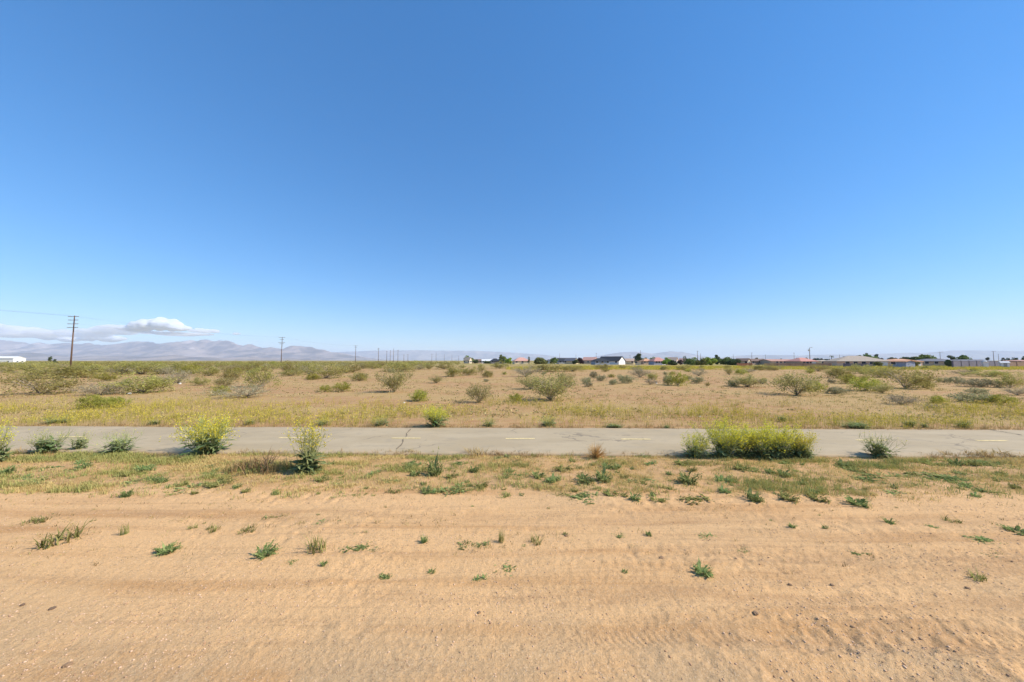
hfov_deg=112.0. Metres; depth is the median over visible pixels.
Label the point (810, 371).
creosote bush
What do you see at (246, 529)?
grass tuft
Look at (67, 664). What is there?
dirt clod
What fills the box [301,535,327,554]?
grass tuft
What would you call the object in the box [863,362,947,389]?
creosote bush
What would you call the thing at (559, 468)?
leafy weed
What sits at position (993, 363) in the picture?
block wall
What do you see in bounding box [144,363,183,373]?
creosote bush
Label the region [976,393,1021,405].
creosote bush
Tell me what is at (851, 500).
leafy weed
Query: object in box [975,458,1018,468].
leafy weed
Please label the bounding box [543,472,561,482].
leafy weed
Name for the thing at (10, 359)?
house
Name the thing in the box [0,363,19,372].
creosote bush
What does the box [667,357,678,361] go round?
house
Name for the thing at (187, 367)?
creosote bush
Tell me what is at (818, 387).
creosote bush
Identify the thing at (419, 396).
creosote bush
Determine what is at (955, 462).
leafy weed
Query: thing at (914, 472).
weed sprout
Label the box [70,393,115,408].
creosote bush
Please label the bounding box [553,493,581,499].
leafy weed
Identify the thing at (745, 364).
block wall
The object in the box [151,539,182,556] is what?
leafy weed
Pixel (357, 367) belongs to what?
creosote bush
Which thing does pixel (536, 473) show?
leafy weed
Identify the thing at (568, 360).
house
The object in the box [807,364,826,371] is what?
creosote bush
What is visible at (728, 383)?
saltbush
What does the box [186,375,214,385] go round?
creosote bush
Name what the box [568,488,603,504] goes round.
leafy weed
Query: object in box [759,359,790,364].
house
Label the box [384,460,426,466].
leafy weed
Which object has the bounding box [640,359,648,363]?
house
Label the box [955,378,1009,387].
saltbush
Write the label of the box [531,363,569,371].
creosote bush
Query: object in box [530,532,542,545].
grass tuft
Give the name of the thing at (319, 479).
leafy weed
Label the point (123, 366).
creosote bush
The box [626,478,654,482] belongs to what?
leafy weed
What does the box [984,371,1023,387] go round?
creosote bush
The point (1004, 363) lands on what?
shed
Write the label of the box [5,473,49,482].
leafy weed
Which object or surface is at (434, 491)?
leafy weed
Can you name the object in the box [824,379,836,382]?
saltbush
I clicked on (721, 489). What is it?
leafy weed
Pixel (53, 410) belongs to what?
field grass
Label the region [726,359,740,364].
tree
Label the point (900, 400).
grey shrub
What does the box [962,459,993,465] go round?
leafy weed
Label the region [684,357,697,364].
tree
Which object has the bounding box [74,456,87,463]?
weed sprout
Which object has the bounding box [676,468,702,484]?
leafy weed
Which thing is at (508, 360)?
tree
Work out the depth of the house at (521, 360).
241.21 m
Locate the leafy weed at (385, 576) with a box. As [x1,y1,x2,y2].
[373,571,391,579]
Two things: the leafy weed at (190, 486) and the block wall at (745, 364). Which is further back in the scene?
the block wall at (745, 364)
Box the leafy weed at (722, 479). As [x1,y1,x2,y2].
[714,472,734,482]
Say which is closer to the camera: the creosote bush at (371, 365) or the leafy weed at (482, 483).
the leafy weed at (482, 483)
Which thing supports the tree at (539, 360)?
on the ground at (352, 641)
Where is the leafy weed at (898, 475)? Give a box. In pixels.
[880,472,928,477]
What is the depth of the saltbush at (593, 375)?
49.32 m
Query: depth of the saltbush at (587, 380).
36.90 m
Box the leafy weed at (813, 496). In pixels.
[806,489,830,503]
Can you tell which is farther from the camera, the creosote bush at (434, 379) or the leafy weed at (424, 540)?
the creosote bush at (434, 379)
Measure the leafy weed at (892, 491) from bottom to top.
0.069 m
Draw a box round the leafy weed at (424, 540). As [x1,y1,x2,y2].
[421,532,427,543]
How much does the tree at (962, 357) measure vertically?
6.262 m
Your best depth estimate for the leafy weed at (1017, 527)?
5.08 m
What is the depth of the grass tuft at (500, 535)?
4.81 m
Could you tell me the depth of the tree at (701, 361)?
178.55 m
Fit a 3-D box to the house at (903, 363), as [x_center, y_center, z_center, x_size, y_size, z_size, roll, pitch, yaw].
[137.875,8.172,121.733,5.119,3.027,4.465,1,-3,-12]
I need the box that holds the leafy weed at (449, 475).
[446,470,458,478]
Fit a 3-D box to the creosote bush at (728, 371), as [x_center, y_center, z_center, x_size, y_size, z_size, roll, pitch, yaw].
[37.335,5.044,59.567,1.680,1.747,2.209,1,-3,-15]
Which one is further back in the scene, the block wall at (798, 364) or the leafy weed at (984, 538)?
the block wall at (798, 364)
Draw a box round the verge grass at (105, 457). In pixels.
[0,448,1023,503]
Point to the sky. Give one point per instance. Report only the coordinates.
(559, 178)
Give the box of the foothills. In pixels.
[0,352,339,360]
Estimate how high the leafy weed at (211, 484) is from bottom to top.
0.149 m
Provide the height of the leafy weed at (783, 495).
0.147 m
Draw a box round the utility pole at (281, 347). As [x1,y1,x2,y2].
[278,337,284,361]
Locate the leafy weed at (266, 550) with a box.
[249,539,280,560]
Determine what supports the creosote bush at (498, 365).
on the ground at (352, 641)
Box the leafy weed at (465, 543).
[457,538,476,549]
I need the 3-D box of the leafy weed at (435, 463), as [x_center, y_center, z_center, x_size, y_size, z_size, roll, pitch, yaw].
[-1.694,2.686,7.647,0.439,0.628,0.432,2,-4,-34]
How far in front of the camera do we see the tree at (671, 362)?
183.62 m
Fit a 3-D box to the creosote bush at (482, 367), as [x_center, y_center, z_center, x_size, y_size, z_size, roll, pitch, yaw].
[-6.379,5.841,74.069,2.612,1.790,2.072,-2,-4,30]
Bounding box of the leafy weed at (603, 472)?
[594,463,614,483]
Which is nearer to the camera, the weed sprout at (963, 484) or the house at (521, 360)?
the weed sprout at (963, 484)
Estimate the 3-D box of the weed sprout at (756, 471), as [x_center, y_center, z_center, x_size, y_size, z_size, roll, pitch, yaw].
[5.381,2.885,7.801,0.500,0.112,0.317,0,-3,7]
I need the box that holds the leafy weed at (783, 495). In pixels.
[777,489,803,503]
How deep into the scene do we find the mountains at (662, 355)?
33004.72 m
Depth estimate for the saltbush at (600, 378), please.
42.28 m
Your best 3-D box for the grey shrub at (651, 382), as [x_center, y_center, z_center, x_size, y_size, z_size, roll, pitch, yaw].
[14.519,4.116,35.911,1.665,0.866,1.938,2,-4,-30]
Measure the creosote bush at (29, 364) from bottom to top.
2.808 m
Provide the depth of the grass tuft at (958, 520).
5.42 m
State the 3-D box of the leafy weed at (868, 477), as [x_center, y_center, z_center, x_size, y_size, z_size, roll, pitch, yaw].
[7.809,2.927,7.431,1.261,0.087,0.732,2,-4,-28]
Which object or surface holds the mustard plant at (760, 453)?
on the ground at (352, 641)
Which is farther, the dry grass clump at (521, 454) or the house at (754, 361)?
the house at (754, 361)
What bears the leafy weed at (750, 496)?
on the ground at (352, 641)
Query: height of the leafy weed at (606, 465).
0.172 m
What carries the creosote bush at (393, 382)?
on the ground at (352, 641)
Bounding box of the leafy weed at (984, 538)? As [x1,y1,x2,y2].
[963,535,1007,547]
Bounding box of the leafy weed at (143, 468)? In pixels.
[133,463,159,471]
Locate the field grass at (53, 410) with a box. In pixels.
[0,367,1023,426]
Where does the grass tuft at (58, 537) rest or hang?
on the ground at (352, 641)
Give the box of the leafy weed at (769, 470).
[761,466,775,473]
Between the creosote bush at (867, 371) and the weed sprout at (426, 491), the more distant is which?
the creosote bush at (867, 371)
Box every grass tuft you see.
[14,514,54,523]
[29,516,93,549]
[118,525,132,534]
[188,521,198,528]
[206,522,221,532]
[237,523,256,534]
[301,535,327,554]
[498,526,504,542]
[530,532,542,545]
[941,515,962,523]
[964,568,987,581]
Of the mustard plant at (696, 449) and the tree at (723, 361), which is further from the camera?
the tree at (723, 361)
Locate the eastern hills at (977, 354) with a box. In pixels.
[720,350,1023,360]
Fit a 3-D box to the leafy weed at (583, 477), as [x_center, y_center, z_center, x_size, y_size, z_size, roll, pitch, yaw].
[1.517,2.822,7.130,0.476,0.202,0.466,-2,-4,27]
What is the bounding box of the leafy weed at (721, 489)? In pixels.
[717,484,732,493]
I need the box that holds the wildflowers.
[0,393,1023,428]
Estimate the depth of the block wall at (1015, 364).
136.49 m
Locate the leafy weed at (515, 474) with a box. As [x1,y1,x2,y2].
[503,471,530,475]
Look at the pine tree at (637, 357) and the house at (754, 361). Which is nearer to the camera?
the house at (754, 361)
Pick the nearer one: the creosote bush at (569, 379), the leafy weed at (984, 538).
the leafy weed at (984, 538)
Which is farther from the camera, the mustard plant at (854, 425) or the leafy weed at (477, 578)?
the mustard plant at (854, 425)
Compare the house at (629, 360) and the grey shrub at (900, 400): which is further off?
the house at (629, 360)
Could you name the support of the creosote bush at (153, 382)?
on the ground at (352, 641)
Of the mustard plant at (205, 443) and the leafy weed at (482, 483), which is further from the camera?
the mustard plant at (205, 443)
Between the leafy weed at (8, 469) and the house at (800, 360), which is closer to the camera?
the leafy weed at (8, 469)
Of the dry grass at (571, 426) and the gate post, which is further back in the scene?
the gate post
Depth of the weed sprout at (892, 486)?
6.84 m
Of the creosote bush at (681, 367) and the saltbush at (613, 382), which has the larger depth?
the creosote bush at (681, 367)
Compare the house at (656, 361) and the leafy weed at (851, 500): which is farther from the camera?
the house at (656, 361)
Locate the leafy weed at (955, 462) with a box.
[944,457,967,465]
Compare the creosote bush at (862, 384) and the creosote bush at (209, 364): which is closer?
the creosote bush at (862, 384)
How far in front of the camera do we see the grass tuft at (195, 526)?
5.22 m
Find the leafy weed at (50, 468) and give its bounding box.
[18,465,64,473]
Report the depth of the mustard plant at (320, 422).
13.57 m
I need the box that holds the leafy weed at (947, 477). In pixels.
[914,470,983,484]
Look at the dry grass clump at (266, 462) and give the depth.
7.87 m
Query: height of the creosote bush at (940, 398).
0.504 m
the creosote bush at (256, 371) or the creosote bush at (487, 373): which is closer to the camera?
the creosote bush at (256, 371)
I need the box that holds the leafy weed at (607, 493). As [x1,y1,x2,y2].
[600,489,620,496]
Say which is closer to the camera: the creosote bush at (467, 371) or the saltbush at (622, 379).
the saltbush at (622, 379)
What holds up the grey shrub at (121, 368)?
on the ground at (352, 641)
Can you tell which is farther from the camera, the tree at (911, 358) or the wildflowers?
the tree at (911, 358)
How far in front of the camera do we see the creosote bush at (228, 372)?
43.71 m
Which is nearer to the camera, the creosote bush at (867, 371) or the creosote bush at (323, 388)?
the creosote bush at (323, 388)
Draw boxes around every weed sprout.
[24,464,49,470]
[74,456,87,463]
[118,485,135,497]
[155,477,170,483]
[232,482,242,488]
[240,487,252,492]
[409,469,420,475]
[420,481,432,494]
[500,492,511,498]
[684,463,697,470]
[740,465,760,472]
[745,477,760,484]
[889,482,901,488]
[903,468,925,477]
[955,481,974,487]
[968,458,982,465]
[969,492,983,496]
[1008,481,1022,488]
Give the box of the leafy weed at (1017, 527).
[995,522,1023,535]
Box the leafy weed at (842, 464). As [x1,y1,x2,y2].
[835,457,854,466]
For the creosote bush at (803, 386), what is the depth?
24.97 m
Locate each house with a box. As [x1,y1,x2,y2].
[0,356,25,362]
[463,357,472,362]
[490,358,499,363]
[512,357,529,363]
[556,358,564,363]
[564,358,577,363]
[582,357,596,363]
[591,358,609,364]
[600,356,625,364]
[625,358,634,363]
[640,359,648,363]
[648,357,665,364]
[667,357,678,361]
[736,358,750,362]
[750,359,762,364]
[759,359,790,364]
[786,358,818,362]
[822,356,891,366]
[887,359,923,365]
[890,360,916,366]
[918,359,956,365]
[950,359,989,360]
[1005,360,1023,361]
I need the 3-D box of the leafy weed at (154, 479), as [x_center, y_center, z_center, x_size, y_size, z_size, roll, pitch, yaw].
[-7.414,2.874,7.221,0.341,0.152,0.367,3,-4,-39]
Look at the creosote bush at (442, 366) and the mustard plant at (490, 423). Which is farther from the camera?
the creosote bush at (442, 366)
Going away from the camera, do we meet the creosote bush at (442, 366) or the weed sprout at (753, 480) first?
the weed sprout at (753, 480)
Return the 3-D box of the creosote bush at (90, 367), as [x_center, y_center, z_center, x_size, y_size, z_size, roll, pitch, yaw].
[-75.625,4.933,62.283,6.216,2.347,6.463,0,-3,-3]
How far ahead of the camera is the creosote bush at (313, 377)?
45.41 m
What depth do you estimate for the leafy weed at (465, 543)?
4.71 m
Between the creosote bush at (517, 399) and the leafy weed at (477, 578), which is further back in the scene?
the creosote bush at (517, 399)
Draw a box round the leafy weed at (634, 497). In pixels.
[628,490,643,501]
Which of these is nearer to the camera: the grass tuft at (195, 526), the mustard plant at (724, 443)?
the grass tuft at (195, 526)
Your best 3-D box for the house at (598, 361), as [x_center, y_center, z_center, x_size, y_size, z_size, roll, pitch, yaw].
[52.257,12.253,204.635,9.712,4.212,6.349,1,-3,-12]
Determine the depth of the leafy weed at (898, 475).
7.58 m
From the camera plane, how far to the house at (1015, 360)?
187.29 m
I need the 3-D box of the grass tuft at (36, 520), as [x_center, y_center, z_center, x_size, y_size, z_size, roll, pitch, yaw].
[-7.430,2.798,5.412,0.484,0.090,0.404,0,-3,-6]
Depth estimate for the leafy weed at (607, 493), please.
6.47 m
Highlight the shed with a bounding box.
[997,361,1009,366]
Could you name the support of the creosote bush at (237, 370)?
on the ground at (352, 641)
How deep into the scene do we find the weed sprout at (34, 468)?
8.03 m
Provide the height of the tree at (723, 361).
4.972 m
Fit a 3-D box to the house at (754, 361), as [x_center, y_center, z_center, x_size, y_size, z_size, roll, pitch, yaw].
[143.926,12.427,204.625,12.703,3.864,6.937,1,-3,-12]
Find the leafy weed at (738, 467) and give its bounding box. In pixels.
[733,460,753,469]
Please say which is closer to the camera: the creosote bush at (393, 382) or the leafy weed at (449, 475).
the leafy weed at (449, 475)
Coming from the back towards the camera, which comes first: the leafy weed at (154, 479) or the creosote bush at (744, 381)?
the creosote bush at (744, 381)
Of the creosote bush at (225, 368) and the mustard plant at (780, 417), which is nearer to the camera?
the mustard plant at (780, 417)
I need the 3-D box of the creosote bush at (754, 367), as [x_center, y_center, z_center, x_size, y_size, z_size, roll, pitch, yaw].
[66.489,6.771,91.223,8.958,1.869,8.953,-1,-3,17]
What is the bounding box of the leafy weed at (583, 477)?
[574,472,595,485]
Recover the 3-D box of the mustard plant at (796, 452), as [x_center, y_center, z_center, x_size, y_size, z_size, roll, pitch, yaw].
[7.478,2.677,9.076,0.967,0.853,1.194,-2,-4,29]
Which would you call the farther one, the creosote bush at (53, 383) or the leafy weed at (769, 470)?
the creosote bush at (53, 383)
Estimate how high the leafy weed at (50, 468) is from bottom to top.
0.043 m
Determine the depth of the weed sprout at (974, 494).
6.41 m
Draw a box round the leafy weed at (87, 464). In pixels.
[73,460,94,468]
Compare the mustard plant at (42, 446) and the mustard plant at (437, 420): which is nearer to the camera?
the mustard plant at (42, 446)
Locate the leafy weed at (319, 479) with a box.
[314,473,329,482]
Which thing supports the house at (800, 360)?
on the ground at (352, 641)
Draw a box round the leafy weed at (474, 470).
[470,465,480,472]
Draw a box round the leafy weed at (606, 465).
[602,462,612,468]
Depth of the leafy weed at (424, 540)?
4.80 m
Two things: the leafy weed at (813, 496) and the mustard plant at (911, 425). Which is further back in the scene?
the mustard plant at (911, 425)
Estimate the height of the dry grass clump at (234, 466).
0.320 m
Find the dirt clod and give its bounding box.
[62,661,73,667]
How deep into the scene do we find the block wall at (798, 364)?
138.58 m
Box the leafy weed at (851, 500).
[839,492,875,509]
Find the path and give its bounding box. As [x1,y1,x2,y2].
[0,426,1023,457]
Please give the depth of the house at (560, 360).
261.76 m
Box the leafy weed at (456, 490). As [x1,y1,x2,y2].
[438,482,469,496]
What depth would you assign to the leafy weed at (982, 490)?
6.71 m
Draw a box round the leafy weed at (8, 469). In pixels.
[0,463,20,474]
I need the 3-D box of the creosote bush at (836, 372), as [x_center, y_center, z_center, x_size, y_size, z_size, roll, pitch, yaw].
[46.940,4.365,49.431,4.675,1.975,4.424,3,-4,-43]
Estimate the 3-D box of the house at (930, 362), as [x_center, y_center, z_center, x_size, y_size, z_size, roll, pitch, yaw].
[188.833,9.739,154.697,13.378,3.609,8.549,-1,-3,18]
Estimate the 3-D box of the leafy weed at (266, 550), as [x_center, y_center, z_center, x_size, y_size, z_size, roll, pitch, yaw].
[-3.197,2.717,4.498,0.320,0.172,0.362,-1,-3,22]
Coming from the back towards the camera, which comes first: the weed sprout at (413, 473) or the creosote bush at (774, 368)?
the creosote bush at (774, 368)
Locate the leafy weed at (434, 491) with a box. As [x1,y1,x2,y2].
[425,485,448,494]
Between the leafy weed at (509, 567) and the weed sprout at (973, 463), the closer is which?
the leafy weed at (509, 567)
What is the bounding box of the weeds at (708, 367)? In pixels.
[506,365,1023,369]
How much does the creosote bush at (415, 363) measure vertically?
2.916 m
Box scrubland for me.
[0,361,530,364]
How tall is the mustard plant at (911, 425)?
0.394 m
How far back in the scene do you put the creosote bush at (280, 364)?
94.70 m
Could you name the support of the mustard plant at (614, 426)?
on the ground at (352, 641)
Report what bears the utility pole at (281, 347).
on the ground at (352, 641)
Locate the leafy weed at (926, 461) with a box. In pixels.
[914,459,955,466]
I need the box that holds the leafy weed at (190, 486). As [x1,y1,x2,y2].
[172,478,219,493]
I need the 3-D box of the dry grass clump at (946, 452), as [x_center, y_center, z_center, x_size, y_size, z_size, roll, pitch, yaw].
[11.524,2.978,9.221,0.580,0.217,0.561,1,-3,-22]
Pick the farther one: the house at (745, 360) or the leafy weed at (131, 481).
the house at (745, 360)
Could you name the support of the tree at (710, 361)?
on the ground at (352, 641)
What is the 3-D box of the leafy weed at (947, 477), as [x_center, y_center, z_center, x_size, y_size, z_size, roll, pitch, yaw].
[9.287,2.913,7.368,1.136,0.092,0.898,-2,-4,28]
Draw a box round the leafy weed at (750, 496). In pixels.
[744,484,764,502]
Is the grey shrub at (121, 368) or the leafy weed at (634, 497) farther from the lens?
the grey shrub at (121, 368)
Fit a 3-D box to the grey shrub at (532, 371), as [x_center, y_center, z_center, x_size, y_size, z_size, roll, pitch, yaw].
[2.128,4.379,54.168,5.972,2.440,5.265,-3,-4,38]
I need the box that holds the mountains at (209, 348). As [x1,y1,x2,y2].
[0,340,400,360]
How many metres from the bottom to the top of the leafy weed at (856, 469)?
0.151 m
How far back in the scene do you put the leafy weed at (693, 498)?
6.22 m
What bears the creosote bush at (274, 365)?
on the ground at (352, 641)
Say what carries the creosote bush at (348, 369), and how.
on the ground at (352, 641)
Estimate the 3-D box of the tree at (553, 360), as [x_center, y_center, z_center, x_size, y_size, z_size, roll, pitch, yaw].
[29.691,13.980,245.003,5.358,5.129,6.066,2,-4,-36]
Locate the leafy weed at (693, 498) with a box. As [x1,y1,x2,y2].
[677,493,722,505]
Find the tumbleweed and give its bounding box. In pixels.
[582,442,607,459]
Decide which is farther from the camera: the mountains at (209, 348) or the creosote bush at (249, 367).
the mountains at (209, 348)
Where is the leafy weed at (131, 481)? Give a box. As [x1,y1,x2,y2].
[121,478,148,486]
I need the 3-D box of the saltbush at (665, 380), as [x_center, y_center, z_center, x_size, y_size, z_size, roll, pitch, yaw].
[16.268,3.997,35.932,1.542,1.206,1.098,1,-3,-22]
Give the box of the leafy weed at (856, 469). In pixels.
[843,463,870,471]
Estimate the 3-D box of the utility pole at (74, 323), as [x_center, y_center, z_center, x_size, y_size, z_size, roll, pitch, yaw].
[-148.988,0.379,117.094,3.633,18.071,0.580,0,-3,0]
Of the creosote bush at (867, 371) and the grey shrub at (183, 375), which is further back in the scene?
the creosote bush at (867, 371)
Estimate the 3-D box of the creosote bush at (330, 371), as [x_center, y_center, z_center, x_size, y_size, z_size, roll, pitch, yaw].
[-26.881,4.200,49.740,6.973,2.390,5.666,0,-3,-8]
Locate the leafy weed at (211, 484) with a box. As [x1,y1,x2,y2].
[204,475,233,489]
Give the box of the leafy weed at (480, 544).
[476,540,489,547]
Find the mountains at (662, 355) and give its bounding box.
[595,351,712,359]
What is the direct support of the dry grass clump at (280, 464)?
on the ground at (352, 641)
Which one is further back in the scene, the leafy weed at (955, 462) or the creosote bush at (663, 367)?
the creosote bush at (663, 367)
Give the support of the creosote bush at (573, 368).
on the ground at (352, 641)
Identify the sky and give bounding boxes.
[0,0,1023,358]
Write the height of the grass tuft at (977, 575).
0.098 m
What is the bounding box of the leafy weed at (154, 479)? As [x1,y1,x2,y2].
[147,475,167,482]
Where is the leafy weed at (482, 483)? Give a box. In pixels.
[473,477,490,488]
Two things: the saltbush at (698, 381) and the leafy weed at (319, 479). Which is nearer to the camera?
the leafy weed at (319, 479)
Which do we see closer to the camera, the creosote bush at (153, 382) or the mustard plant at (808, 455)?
the mustard plant at (808, 455)
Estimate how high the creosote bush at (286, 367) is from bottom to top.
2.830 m
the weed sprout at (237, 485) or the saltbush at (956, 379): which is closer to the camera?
the weed sprout at (237, 485)
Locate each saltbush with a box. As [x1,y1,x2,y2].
[579,377,593,383]
[589,371,597,377]
[593,375,606,380]
[609,379,618,384]
[617,374,638,383]
[662,375,671,384]
[689,376,705,383]
[724,380,738,386]
[822,387,851,394]
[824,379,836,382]
[934,377,950,382]
[943,389,994,403]
[947,376,966,383]
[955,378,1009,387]
[961,388,990,393]
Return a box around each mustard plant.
[0,415,18,461]
[20,425,73,453]
[24,413,79,423]
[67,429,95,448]
[81,426,147,455]
[158,411,241,456]
[279,412,332,474]
[312,417,332,424]
[370,415,391,426]
[419,403,452,427]
[479,417,497,426]
[536,414,565,426]
[604,421,621,427]
[677,430,712,458]
[689,417,750,457]
[719,422,770,457]
[741,423,782,460]
[750,417,805,458]
[774,414,786,421]
[778,428,820,458]
[801,445,819,458]
[829,418,873,428]
[859,428,910,458]
[898,418,918,426]
[953,419,972,427]
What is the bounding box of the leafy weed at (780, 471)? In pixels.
[774,466,793,478]
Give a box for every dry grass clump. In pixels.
[222,458,254,474]
[234,446,283,474]
[268,457,295,471]
[462,446,488,457]
[513,451,541,457]
[937,449,958,454]
[961,448,1000,458]
[974,448,1023,457]
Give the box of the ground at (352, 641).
[0,361,1023,681]
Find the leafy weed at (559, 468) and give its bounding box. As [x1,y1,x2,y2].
[553,462,573,471]
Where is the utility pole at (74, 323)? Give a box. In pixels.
[67,316,78,364]
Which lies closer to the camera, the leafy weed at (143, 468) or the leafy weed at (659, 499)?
the leafy weed at (659, 499)
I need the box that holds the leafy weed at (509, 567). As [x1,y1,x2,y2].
[495,560,515,576]
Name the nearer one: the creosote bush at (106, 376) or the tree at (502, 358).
the creosote bush at (106, 376)
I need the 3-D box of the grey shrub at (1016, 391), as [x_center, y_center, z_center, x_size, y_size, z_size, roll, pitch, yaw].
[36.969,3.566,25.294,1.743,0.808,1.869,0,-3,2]
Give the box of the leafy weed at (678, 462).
[673,459,693,466]
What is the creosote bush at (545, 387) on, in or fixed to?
on the ground at (352, 641)
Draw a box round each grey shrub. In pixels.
[58,379,133,395]
[104,367,135,374]
[150,367,196,382]
[151,365,175,373]
[200,381,279,398]
[510,362,541,376]
[628,365,655,376]
[642,377,659,384]
[690,367,708,375]
[882,392,924,404]
[913,404,945,408]
[941,368,977,374]
[999,387,1023,394]
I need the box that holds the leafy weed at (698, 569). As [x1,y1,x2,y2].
[693,557,715,579]
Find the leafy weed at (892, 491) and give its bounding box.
[881,489,904,495]
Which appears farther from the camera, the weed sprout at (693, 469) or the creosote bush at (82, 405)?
the creosote bush at (82, 405)
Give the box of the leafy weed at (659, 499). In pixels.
[646,492,669,502]
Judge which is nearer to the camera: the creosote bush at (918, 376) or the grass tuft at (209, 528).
the grass tuft at (209, 528)
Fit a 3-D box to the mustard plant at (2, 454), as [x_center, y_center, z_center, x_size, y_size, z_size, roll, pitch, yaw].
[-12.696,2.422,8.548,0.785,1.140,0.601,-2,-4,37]
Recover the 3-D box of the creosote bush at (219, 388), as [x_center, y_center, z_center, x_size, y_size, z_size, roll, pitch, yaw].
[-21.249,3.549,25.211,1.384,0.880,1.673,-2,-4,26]
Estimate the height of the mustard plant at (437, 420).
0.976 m
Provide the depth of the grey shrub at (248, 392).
23.41 m
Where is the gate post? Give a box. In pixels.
[980,361,988,366]
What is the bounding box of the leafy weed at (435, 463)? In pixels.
[425,446,443,476]
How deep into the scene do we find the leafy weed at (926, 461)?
8.42 m
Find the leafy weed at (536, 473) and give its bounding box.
[530,469,546,478]
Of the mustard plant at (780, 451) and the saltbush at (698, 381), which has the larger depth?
the saltbush at (698, 381)
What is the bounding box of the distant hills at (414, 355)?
[336,350,564,360]
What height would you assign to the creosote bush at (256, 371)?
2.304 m
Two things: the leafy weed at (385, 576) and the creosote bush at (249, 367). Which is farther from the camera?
the creosote bush at (249, 367)
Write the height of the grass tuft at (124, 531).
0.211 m
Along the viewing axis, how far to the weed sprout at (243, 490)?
6.63 m
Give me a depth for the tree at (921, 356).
212.21 m
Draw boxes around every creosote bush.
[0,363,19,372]
[0,364,126,378]
[0,370,95,396]
[8,361,47,371]
[12,361,66,373]
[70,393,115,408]
[73,362,115,373]
[79,371,192,394]
[82,361,118,371]
[89,372,125,380]
[91,396,134,408]
[96,361,179,374]
[105,364,142,373]
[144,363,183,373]
[175,365,209,373]
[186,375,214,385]
[191,365,226,375]
[196,361,213,368]
[207,385,231,395]
[210,375,237,387]
[216,368,246,380]
[217,364,235,370]
[228,367,245,373]
[234,360,270,372]
[234,365,283,386]
[266,362,283,368]
[272,360,310,371]
[273,362,290,369]
[276,368,304,375]
[291,360,325,373]
[297,363,352,378]
[306,374,320,379]
[319,385,332,391]
[330,382,353,391]
[339,365,356,372]
[344,363,369,372]
[347,371,369,380]
[365,362,377,368]
[370,364,414,392]
[375,361,424,371]
[406,361,430,368]
[408,388,428,401]
[428,374,446,382]
[431,363,453,368]
[441,365,464,376]
[457,366,479,375]
[460,383,493,402]
[477,365,485,371]
[481,370,494,376]
[489,361,510,368]
[508,393,523,401]
[516,373,541,388]
[522,366,580,401]
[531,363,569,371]
[555,369,576,386]
[561,365,583,370]
[592,362,612,368]
[644,371,657,379]
[660,365,668,369]
[663,370,691,385]
[676,364,692,369]
[723,371,769,387]
[724,367,734,374]
[732,368,747,373]
[748,363,781,369]
[765,368,838,396]
[766,366,782,370]
[805,369,815,373]
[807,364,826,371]
[807,381,827,391]
[822,365,858,377]
[835,373,870,383]
[841,363,886,373]
[842,376,887,391]
[855,365,903,377]
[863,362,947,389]
[866,383,893,393]
[912,380,942,387]
[928,395,950,402]
[952,369,1023,376]
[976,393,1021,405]
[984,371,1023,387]
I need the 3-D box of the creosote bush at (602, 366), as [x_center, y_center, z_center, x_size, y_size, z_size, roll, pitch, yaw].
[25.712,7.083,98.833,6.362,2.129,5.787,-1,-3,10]
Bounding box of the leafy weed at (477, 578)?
[471,573,488,582]
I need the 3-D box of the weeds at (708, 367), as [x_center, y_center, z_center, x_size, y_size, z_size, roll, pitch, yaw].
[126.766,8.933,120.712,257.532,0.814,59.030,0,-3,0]
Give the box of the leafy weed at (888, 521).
[882,516,896,523]
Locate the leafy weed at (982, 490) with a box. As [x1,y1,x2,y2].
[968,486,994,493]
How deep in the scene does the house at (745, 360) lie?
187.66 m
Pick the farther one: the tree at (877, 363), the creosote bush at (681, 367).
the tree at (877, 363)
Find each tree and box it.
[499,354,505,362]
[505,357,511,363]
[533,357,547,363]
[550,357,557,363]
[633,353,641,361]
[662,358,670,364]
[667,360,677,364]
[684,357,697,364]
[695,358,706,364]
[705,357,717,364]
[718,357,731,364]
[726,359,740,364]
[872,361,882,365]
[899,357,916,359]
[913,354,936,359]
[944,360,951,366]
[954,355,971,358]
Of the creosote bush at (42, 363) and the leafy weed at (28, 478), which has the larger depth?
the creosote bush at (42, 363)
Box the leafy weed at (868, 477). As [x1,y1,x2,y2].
[847,469,889,484]
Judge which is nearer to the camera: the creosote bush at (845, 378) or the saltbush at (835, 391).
the saltbush at (835, 391)
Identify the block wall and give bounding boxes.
[737,363,751,365]
[764,363,831,366]
[843,363,866,366]
[952,361,980,366]
[989,361,998,366]
[1010,362,1023,366]
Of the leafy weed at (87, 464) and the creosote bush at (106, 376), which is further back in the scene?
the creosote bush at (106, 376)
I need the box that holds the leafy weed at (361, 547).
[338,541,373,552]
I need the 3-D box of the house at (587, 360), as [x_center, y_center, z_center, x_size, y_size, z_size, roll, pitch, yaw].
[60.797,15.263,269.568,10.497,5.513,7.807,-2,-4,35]
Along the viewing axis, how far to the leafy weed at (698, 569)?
4.09 m

